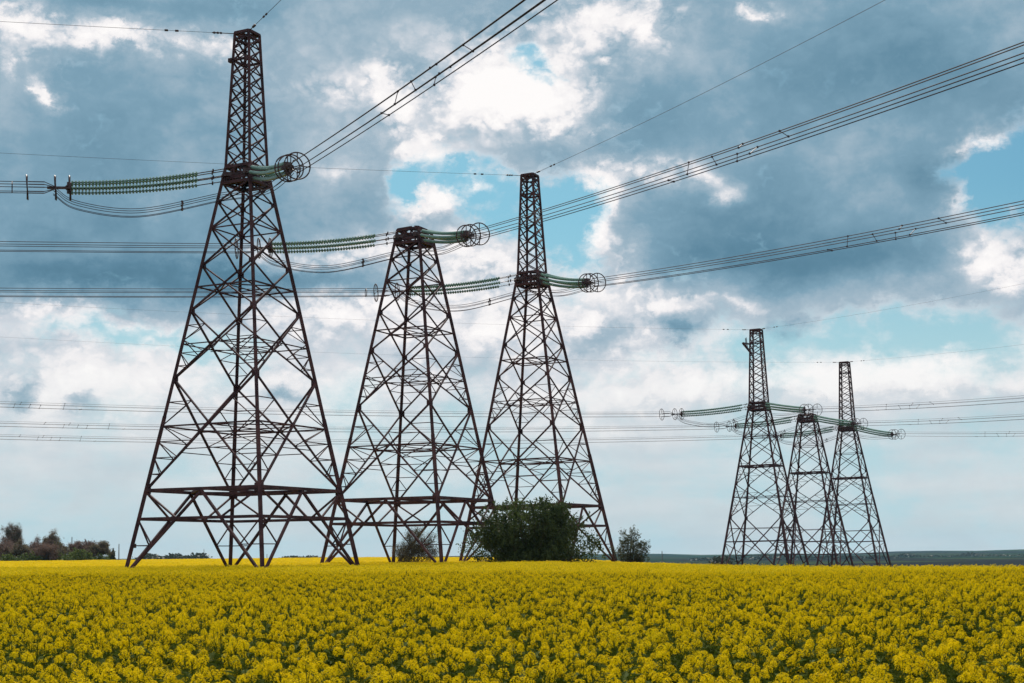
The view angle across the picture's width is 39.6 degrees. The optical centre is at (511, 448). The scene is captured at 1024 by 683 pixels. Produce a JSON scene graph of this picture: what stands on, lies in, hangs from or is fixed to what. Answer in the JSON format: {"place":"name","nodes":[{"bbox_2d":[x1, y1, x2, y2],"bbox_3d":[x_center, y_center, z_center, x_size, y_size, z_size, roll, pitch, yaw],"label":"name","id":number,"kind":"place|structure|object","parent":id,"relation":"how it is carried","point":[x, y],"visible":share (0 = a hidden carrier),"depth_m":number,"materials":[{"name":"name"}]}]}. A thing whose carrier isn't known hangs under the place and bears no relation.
{"place":"outdoors","nodes":[
{"label":"outdoors","id":0,"kind":"place"},
{"bbox_2d":[0,557,1023,682],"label":"rapeseed field","id":1,"kind":"structure","parent":0,"point":[373,612],"depth_m":19.98,"materials":[{"name":"plant"}]},
{"bbox_2d":[0,0,1023,558],"label":"sky","id":2,"kind":"structure","parent":0,"point":[578,75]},
{"bbox_2d":[116,549,1023,682],"bbox_3d":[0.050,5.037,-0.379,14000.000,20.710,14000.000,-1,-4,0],"label":"ground","id":3,"kind":"structure","parent":0,"point":[1004,561],"depth_m":2618.93,"materials":[{"name":"plant"}]},
{"bbox_2d":[0,521,22,544],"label":"tree","id":4,"kind":"object","parent":3,"relation":"on","point":[15,534],"visible":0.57,"depth_m":402.95,"materials":[{"name":"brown plant"}]},
{"bbox_2d":[11,538,34,556],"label":"tree","id":5,"kind":"object","parent":3,"relation":"on","point":[21,548],"visible":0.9,"depth_m":383.82,"materials":[{"name":"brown plant"}]},
{"bbox_2d":[0,652,48,682],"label":"rapeseed plant","id":6,"kind":"object","parent":3,"relation":"on","point":[24,655],"visible":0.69,"depth_m":10.36,"materials":[{"name":"yellow plant"}]},
{"bbox_2d":[2,655,48,682],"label":"rapeseed plant","id":7,"kind":"object","parent":3,"relation":"on","point":[22,671],"visible":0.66,"depth_m":11.05,"materials":[{"name":"yellow plant"}]},
{"bbox_2d":[25,539,61,559],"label":"tree","id":8,"kind":"object","parent":3,"relation":"on","point":[47,551],"visible":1,"depth_m":378.83,"materials":[{"name":"brown plant"}]},
{"bbox_2d":[40,528,62,549],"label":"tree","id":9,"kind":"object","parent":3,"relation":"on","point":[55,538],"visible":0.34,"depth_m":388.46,"materials":[{"name":"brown plant"}]},
{"bbox_2d":[44,653,89,682],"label":"rapeseed plant","id":10,"kind":"object","parent":3,"relation":"on","point":[67,659],"visible":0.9,"depth_m":10.08,"materials":[{"name":"yellow plant"}]},
{"bbox_2d":[57,642,99,682],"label":"rapeseed plant","id":11,"kind":"object","parent":3,"relation":"on","point":[82,672],"visible":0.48,"depth_m":11.20,"materials":[{"name":"yellow plant"}]},
{"bbox_2d":[66,547,93,560],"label":"shrub","id":12,"kind":"object","parent":3,"relation":"on","point":[76,555],"visible":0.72,"depth_m":374.70,"materials":[{"name":"green plant"}]},
{"bbox_2d":[78,650,111,682],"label":"rapeseed plant","id":13,"kind":"object","parent":3,"relation":"on","point":[103,667],"visible":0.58,"depth_m":10.77,"materials":[{"name":"yellow plant"}]},
{"bbox_2d":[85,540,113,556],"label":"tree","id":14,"kind":"object","parent":3,"relation":"on","point":[102,547],"visible":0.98,"depth_m":384.21,"materials":[{"name":"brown plant"}]},
{"bbox_2d":[110,649,163,682],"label":"rapeseed plant","id":15,"kind":"object","parent":3,"relation":"on","point":[125,659],"visible":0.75,"depth_m":10.03,"materials":[{"name":"yellow plant"}]},
{"bbox_2d":[137,655,181,682],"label":"rapeseed plant","id":16,"kind":"object","parent":3,"relation":"on","point":[154,663],"visible":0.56,"depth_m":10.78,"materials":[{"name":"yellow plant"}]},
{"bbox_2d":[131,648,188,682],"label":"rapeseed plant","id":17,"kind":"object","parent":3,"relation":"on","point":[170,659],"visible":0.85,"depth_m":10.23,"materials":[{"name":"yellow plant"}]},
{"bbox_2d":[132,552,212,559],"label":"distant wood","id":18,"kind":"object","parent":3,"relation":"on","point":[178,556],"visible":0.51,"depth_m":1132.77,"materials":[{"name":"plant"}]},
{"bbox_2d":[161,648,222,682],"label":"rapeseed plant","id":19,"kind":"object","parent":3,"relation":"on","point":[215,677],"visible":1,"depth_m":8.67,"materials":[{"name":"yellow plant"}]},
{"bbox_2d":[166,644,223,682],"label":"rapeseed plant","id":20,"kind":"object","parent":3,"relation":"on","point":[189,667],"visible":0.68,"depth_m":10.72,"materials":[{"name":"yellow plant"}]},
{"bbox_2d":[171,643,218,682],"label":"rapeseed plant","id":21,"kind":"object","parent":3,"relation":"on","point":[191,665],"visible":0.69,"depth_m":10.14,"materials":[{"name":"yellow plant"}]},
{"bbox_2d":[125,28,359,567],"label":"lattice pylon","id":22,"kind":"object","parent":3,"relation":"on","point":[234,179],"visible":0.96,"depth_m":125.00,"materials":[{"name":"brown metal"}]},
{"bbox_2d":[26,168,223,200],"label":"insulator set","id":23,"kind":"object","parent":22,"relation":"attached to","point":[69,187],"visible":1,"depth_m":122.62,"materials":[{"name":"green glass"}]},
{"bbox_2d":[53,164,293,217],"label":"jumper cable","id":24,"kind":"object","parent":23,"relation":"hanging from","point":[182,205],"visible":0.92,"depth_m":122.84,"materials":[{"name":"metal"}]},
{"bbox_2d":[247,152,310,181],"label":"insulator set","id":25,"kind":"object","parent":22,"relation":"attached to","point":[270,173],"visible":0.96,"depth_m":112.95,"materials":[{"name":"green glass"}]},
{"bbox_2d":[287,0,557,173],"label":"conductor bundle","id":26,"kind":"object","parent":25,"relation":"attached to","point":[490,38],"visible":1,"depth_m":81.35,"materials":[{"name":"metal"}]},
{"bbox_2d":[218,639,274,682],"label":"rapeseed plant","id":27,"kind":"object","parent":3,"relation":"on","point":[235,678],"visible":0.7,"depth_m":10.69,"materials":[{"name":"yellow plant"}]},
{"bbox_2d":[244,663,265,682],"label":"rapeseed plant","id":28,"kind":"object","parent":3,"relation":"on","point":[257,671],"visible":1,"depth_m":8.71,"materials":[{"name":"yellow plant"}]},
{"bbox_2d":[273,662,311,682],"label":"rapeseed plant","id":29,"kind":"object","parent":3,"relation":"on","point":[280,676],"visible":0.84,"depth_m":9.56,"materials":[{"name":"yellow plant"}]},
{"bbox_2d":[287,660,332,682],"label":"rapeseed plant","id":30,"kind":"object","parent":3,"relation":"on","point":[317,664],"visible":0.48,"depth_m":10.98,"materials":[{"name":"yellow plant"}]},
{"bbox_2d":[292,657,330,682],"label":"rapeseed plant","id":31,"kind":"object","parent":3,"relation":"on","point":[304,666],"visible":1,"depth_m":7.76,"materials":[{"name":"yellow plant"}]},
{"bbox_2d":[322,647,365,682],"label":"rapeseed plant","id":32,"kind":"object","parent":3,"relation":"on","point":[340,670],"visible":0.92,"depth_m":10.75,"materials":[{"name":"yellow plant"}]},
{"bbox_2d":[333,654,374,682],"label":"rapeseed plant","id":33,"kind":"object","parent":3,"relation":"on","point":[359,674],"visible":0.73,"depth_m":11.04,"materials":[{"name":"yellow plant"}]},
{"bbox_2d":[342,658,380,682],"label":"rapeseed plant","id":34,"kind":"object","parent":3,"relation":"on","point":[366,671],"visible":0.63,"depth_m":11.34,"materials":[{"name":"yellow plant"}]},
{"bbox_2d":[381,661,420,682],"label":"rapeseed plant","id":35,"kind":"object","parent":3,"relation":"on","point":[396,672],"visible":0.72,"depth_m":10.94,"materials":[{"name":"yellow plant"}]},
{"bbox_2d":[320,225,498,562],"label":"lattice pylon","id":36,"kind":"object","parent":3,"relation":"on","point":[407,237],"visible":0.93,"depth_m":149.08,"materials":[{"name":"brown metal"}]},
{"bbox_2d":[234,231,396,258],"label":"insulator set","id":37,"kind":"object","parent":36,"relation":"attached to","point":[297,243],"visible":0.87,"depth_m":147.67,"materials":[{"name":"green glass"}]},
{"bbox_2d":[0,241,235,252],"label":"conductor bundle","id":38,"kind":"object","parent":37,"relation":"hanging from","point":[116,247],"visible":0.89,"depth_m":141.44,"materials":[{"name":"metal"}]},
{"bbox_2d":[257,235,473,272],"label":"jumper cable","id":39,"kind":"object","parent":37,"relation":"hanging from","point":[362,261],"visible":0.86,"depth_m":147.75,"materials":[{"name":"metal"}]},
{"bbox_2d":[417,222,489,246],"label":"insulator set","id":40,"kind":"object","parent":36,"relation":"attached to","point":[455,236],"visible":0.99,"depth_m":138.97,"materials":[{"name":"green glass"}]},
{"bbox_2d":[475,41,1023,239],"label":"conductor bundle","id":41,"kind":"object","parent":40,"relation":"hanging from","point":[738,147],"visible":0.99,"depth_m":87.64,"materials":[{"name":"metal"}]},
{"bbox_2d":[389,524,438,562],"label":"shrub","id":42,"kind":"object","parent":3,"relation":"on","point":[413,548],"visible":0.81,"depth_m":150.33,"materials":[{"name":"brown plant"}]},
{"bbox_2d":[443,648,487,682],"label":"rapeseed plant","id":43,"kind":"object","parent":3,"relation":"on","point":[460,673],"visible":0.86,"depth_m":10.23,"materials":[{"name":"yellow plant"}]},
{"bbox_2d":[452,649,485,682],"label":"rapeseed plant","id":44,"kind":"object","parent":3,"relation":"on","point":[474,677],"visible":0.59,"depth_m":10.79,"materials":[{"name":"yellow plant"}]},
{"bbox_2d":[469,645,508,682],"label":"rapeseed plant","id":45,"kind":"object","parent":3,"relation":"on","point":[491,661],"visible":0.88,"depth_m":9.96,"materials":[{"name":"yellow plant"}]},
{"bbox_2d":[482,649,523,682],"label":"rapeseed plant","id":46,"kind":"object","parent":3,"relation":"on","point":[504,673],"visible":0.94,"depth_m":9.79,"materials":[{"name":"yellow plant"}]},
{"bbox_2d":[455,494,606,562],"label":"bush","id":47,"kind":"object","parent":3,"relation":"on","point":[547,534],"visible":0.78,"depth_m":143.87,"materials":[{"name":"green plant"}]},
{"bbox_2d":[514,657,551,682],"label":"rapeseed plant","id":48,"kind":"object","parent":3,"relation":"on","point":[544,667],"visible":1,"depth_m":9.00,"materials":[{"name":"yellow plant"}]},
{"bbox_2d":[459,172,616,561],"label":"lattice pylon","id":49,"kind":"object","parent":3,"relation":"on","point":[522,280],"visible":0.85,"depth_m":173.77,"materials":[{"name":"metal"}]},
{"bbox_2d":[7,153,519,175],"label":"shield wire","id":50,"kind":"object","parent":49,"relation":"attached to","point":[305,167],"visible":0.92,"depth_m":167.64,"materials":[{"name":"metal"}]},
{"bbox_2d":[373,274,517,301],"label":"insulator set","id":51,"kind":"object","parent":49,"relation":"attached to","point":[454,285],"visible":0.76,"depth_m":171.21,"materials":[{"name":"green glass"}]},
{"bbox_2d":[0,288,387,297],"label":"conductor bundle","id":52,"kind":"object","parent":51,"relation":"hanging from","point":[365,290],"visible":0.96,"depth_m":160.34,"materials":[{"name":"metal"}]},
{"bbox_2d":[397,283,593,311],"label":"jumper cable","id":53,"kind":"object","parent":51,"relation":"hanging from","point":[489,301],"visible":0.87,"depth_m":171.33,"materials":[{"name":"metal"}]},
{"bbox_2d":[536,272,605,292],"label":"insulator set","id":54,"kind":"object","parent":49,"relation":"attached to","point":[578,284],"visible":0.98,"depth_m":163.26,"materials":[{"name":"green glass"}]},
{"bbox_2d":[588,200,1023,286],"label":"conductor bundle","id":55,"kind":"object","parent":54,"relation":"hanging from","point":[876,241],"visible":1,"depth_m":117.24,"materials":[{"name":"metal"}]},
{"bbox_2d":[534,0,884,173],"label":"shield wire","id":56,"kind":"object","parent":49,"relation":"attached to","point":[712,88],"visible":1,"depth_m":135.67,"materials":[{"name":"metal"}]},
{"bbox_2d":[551,644,588,682],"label":"rapeseed plant","id":57,"kind":"object","parent":3,"relation":"on","point":[584,672],"visible":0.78,"depth_m":10.78,"materials":[{"name":"yellow plant"}]},
{"bbox_2d":[556,649,591,682],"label":"rapeseed plant","id":58,"kind":"object","parent":3,"relation":"on","point":[578,664],"visible":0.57,"depth_m":11.35,"materials":[{"name":"yellow plant"}]},
{"bbox_2d":[575,653,619,682],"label":"rapeseed plant","id":59,"kind":"object","parent":3,"relation":"on","point":[593,671],"visible":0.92,"depth_m":9.22,"materials":[{"name":"yellow plant"}]},
{"bbox_2d":[585,640,623,682],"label":"rapeseed plant","id":60,"kind":"object","parent":3,"relation":"on","point":[598,673],"visible":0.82,"depth_m":9.65,"materials":[{"name":"yellow plant"}]},
{"bbox_2d":[596,628,644,682],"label":"rapeseed plant","id":61,"kind":"object","parent":3,"relation":"on","point":[625,674],"visible":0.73,"depth_m":11.02,"materials":[{"name":"yellow plant"}]},
{"bbox_2d":[609,525,653,562],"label":"shrub","id":62,"kind":"object","parent":3,"relation":"on","point":[635,554],"visible":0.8,"depth_m":165.11,"materials":[{"name":"green plant"}]},
{"bbox_2d":[627,658,670,680],"bbox_3d":[1.085,2.127,11.204,0.541,0.962,0.577,1,-4,-16],"label":"rapeseed plant","id":63,"kind":"object","parent":3,"relation":"on","point":[638,670],"visible":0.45,"depth_m":11.24,"materials":[{"name":"yellow plant"}]},
{"bbox_2d":[637,641,684,682],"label":"rapeseed plant","id":64,"kind":"object","parent":3,"relation":"on","point":[664,655],"visible":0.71,"depth_m":10.43,"materials":[{"name":"yellow plant"}]},
{"bbox_2d":[643,644,690,682],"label":"rapeseed plant","id":65,"kind":"object","parent":3,"relation":"on","point":[666,667],"visible":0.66,"depth_m":10.68,"materials":[{"name":"yellow plant"}]},
{"bbox_2d":[667,649,704,681],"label":"rapeseed plant","id":66,"kind":"object","parent":3,"relation":"on","point":[700,660],"visible":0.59,"depth_m":11.41,"materials":[{"name":"yellow plant"}]},
{"bbox_2d":[667,641,707,682],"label":"rapeseed plant","id":67,"kind":"object","parent":3,"relation":"on","point":[694,664],"visible":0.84,"depth_m":10.70,"materials":[{"name":"yellow plant"}]},
{"bbox_2d":[699,654,734,682],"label":"rapeseed plant","id":68,"kind":"object","parent":3,"relation":"on","point":[724,671],"visible":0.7,"depth_m":9.30,"materials":[{"name":"yellow plant"}]},
{"bbox_2d":[708,555,738,565],"bbox_3d":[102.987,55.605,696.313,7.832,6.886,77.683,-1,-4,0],"label":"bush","id":69,"kind":"object","parent":3,"relation":"on","point":[717,560],"visible":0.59,"depth_m":688.56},
{"bbox_2d":[712,652,754,682],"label":"rapeseed plant","id":70,"kind":"object","parent":3,"relation":"on","point":[737,667],"visible":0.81,"depth_m":10.30,"materials":[{"name":"yellow plant"}]},
{"bbox_2d":[726,647,766,682],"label":"rapeseed plant","id":71,"kind":"object","parent":3,"relation":"on","point":[752,674],"visible":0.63,"depth_m":11.06,"materials":[{"name":"yellow plant"}]},
{"bbox_2d":[720,328,809,566],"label":"lattice pylon","id":72,"kind":"object","parent":3,"relation":"on","point":[757,406],"visible":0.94,"depth_m":275.65,"materials":[{"name":"metal"}]},
{"bbox_2d":[659,403,749,419],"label":"insulator set","id":73,"kind":"object","parent":72,"relation":"attached to","point":[682,414],"visible":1,"depth_m":272.36,"materials":[{"name":"green glass"}]},
{"bbox_2d":[0,401,662,416],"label":"conductor bundle","id":74,"kind":"object","parent":73,"relation":"attached to","point":[269,410],"visible":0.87,"depth_m":245.13,"materials":[{"name":"metal"}]},
{"bbox_2d":[675,410,807,426],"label":"jumper cable","id":75,"kind":"object","parent":73,"relation":"hanging from","point":[739,418],"visible":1,"depth_m":271.89,"materials":[{"name":"metal"}]},
{"bbox_2d":[763,402,821,415],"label":"insulator set","id":76,"kind":"object","parent":72,"relation":"attached to","point":[800,410],"visible":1,"depth_m":265.65,"materials":[{"name":"green glass"}]},
{"bbox_2d":[824,395,1023,411],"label":"conductor bundle","id":77,"kind":"object","parent":76,"relation":"attached to","point":[926,404],"visible":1,"depth_m":231.96,"materials":[{"name":"metal"}]},
{"bbox_2d":[750,660,803,682],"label":"rapeseed plant","id":78,"kind":"object","parent":3,"relation":"on","point":[780,676],"visible":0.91,"depth_m":9.53,"materials":[{"name":"yellow plant"}]},
{"bbox_2d":[763,649,807,682],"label":"rapeseed plant","id":79,"kind":"object","parent":3,"relation":"on","point":[795,655],"visible":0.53,"depth_m":10.69,"materials":[{"name":"yellow plant"}]},
{"bbox_2d":[689,554,901,560],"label":"distant wood","id":80,"kind":"object","parent":3,"relation":"on","point":[825,557],"visible":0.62,"depth_m":2780.03,"materials":[{"name":"plant"}]},
{"bbox_2d":[773,412,853,566],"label":"lattice pylon","id":81,"kind":"object","parent":3,"relation":"on","point":[803,419],"visible":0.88,"depth_m":300.37,"materials":[{"name":"metal"}]},
{"bbox_2d":[714,416,799,431],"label":"insulator set","id":82,"kind":"object","parent":81,"relation":"attached to","point":[737,425],"visible":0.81,"depth_m":297.96,"materials":[{"name":"green glass"}]},
{"bbox_2d":[0,421,715,431],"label":"conductor bundle","id":83,"kind":"object","parent":82,"relation":"attached to","point":[319,431],"visible":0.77,"depth_m":273.99,"materials":[{"name":"metal"}]},
{"bbox_2d":[811,415,867,428],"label":"insulator set","id":84,"kind":"object","parent":81,"relation":"attached to","point":[842,422],"visible":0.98,"depth_m":291.36,"materials":[{"name":"green glass"}]},
{"bbox_2d":[863,414,1023,425],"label":"conductor bundle","id":85,"kind":"object","parent":84,"relation":"attached to","point":[943,420],"visible":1,"depth_m":262.79,"materials":[{"name":"metal"}]},
{"bbox_2d":[822,655,863,682],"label":"rapeseed plant","id":86,"kind":"object","parent":3,"relation":"on","point":[836,669],"visible":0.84,"depth_m":10.17,"materials":[{"name":"yellow plant"}]},
{"bbox_2d":[816,361,891,566],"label":"lattice pylon","id":87,"kind":"object","parent":3,"relation":"on","point":[851,403],"visible":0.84,"depth_m":324.54,"materials":[{"name":"metal"}]},
{"bbox_2d":[762,425,838,440],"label":"insulator set","id":88,"kind":"object","parent":87,"relation":"attached to","point":[785,435],"visible":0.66,"depth_m":321.32,"materials":[{"name":"green glass"}]},
{"bbox_2d":[0,434,762,443],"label":"conductor bundle","id":89,"kind":"object","parent":88,"relation":"attached to","point":[359,441],"visible":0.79,"depth_m":288.79,"materials":[{"name":"metal"}]},
{"bbox_2d":[854,425,904,439],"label":"insulator set","id":90,"kind":"object","parent":87,"relation":"attached to","point":[878,432],"visible":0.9,"depth_m":314.02,"materials":[{"name":"green glass"}]},
{"bbox_2d":[857,648,894,682],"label":"rapeseed plant","id":91,"kind":"object","parent":3,"relation":"on","point":[873,658],"visible":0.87,"depth_m":9.65,"materials":[{"name":"yellow plant"}]},
{"bbox_2d":[868,643,915,682],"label":"rapeseed plant","id":92,"kind":"object","parent":3,"relation":"on","point":[898,674],"visible":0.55,"depth_m":10.80,"materials":[{"name":"yellow plant"}]},
{"bbox_2d":[890,645,931,682],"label":"rapeseed plant","id":93,"kind":"object","parent":3,"relation":"on","point":[916,660],"visible":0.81,"depth_m":10.82,"materials":[{"name":"yellow plant"}]},
{"bbox_2d":[894,652,942,682],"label":"rapeseed plant","id":94,"kind":"object","parent":3,"relation":"on","point":[910,671],"visible":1,"depth_m":8.02,"materials":[{"name":"yellow plant"}]},
{"bbox_2d":[903,650,946,682],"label":"rapeseed plant","id":95,"kind":"object","parent":3,"relation":"on","point":[922,665],"visible":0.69,"depth_m":10.80,"materials":[{"name":"yellow plant"}]},
{"bbox_2d":[916,656,962,682],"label":"rapeseed plant","id":96,"kind":"object","parent":3,"relation":"on","point":[955,661],"visible":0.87,"depth_m":9.67,"materials":[{"name":"yellow plant"}]},
{"bbox_2d":[924,641,973,682],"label":"rapeseed plant","id":97,"kind":"object","parent":3,"relation":"on","point":[943,672],"visible":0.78,"depth_m":10.43,"materials":[{"name":"yellow plant"}]},
{"bbox_2d":[929,637,973,682],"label":"rapeseed plant","id":98,"kind":"object","parent":3,"relation":"on","point":[967,663],"visible":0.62,"depth_m":10.60,"materials":[{"name":"yellow plant"}]},
{"bbox_2d":[881,552,1023,556],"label":"distant wood","id":99,"kind":"object","parent":3,"relation":"on","point":[960,555],"visible":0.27,"depth_m":3179.04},
{"bbox_2d":[935,643,984,682],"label":"rapeseed plant","id":100,"kind":"object","parent":3,"relation":"on","point":[961,665],"visible":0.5,"depth_m":10.71,"materials":[{"name":"yellow plant"}]},
{"bbox_2d":[940,646,992,680],"bbox_3d":[3.601,2.077,11.194,0.613,1.048,0.589,0,-4,-13],"label":"rapeseed plant","id":101,"kind":"object","parent":3,"relation":"on","point":[971,657],"visible":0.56,"depth_m":11.21,"materials":[{"name":"yellow plant"}]},
{"bbox_2d":[976,653,1016,682],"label":"rapeseed plant","id":102,"kind":"object","parent":3,"relation":"on","point":[1007,669],"visible":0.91,"depth_m":9.50,"materials":[{"name":"yellow plant"}]},
{"bbox_2d":[991,625,1023,682],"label":"rapeseed plant","id":103,"kind":"object","parent":3,"relation":"on","point":[1020,658],"visible":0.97,"depth_m":10.89,"materials":[{"name":"yellow plant"}]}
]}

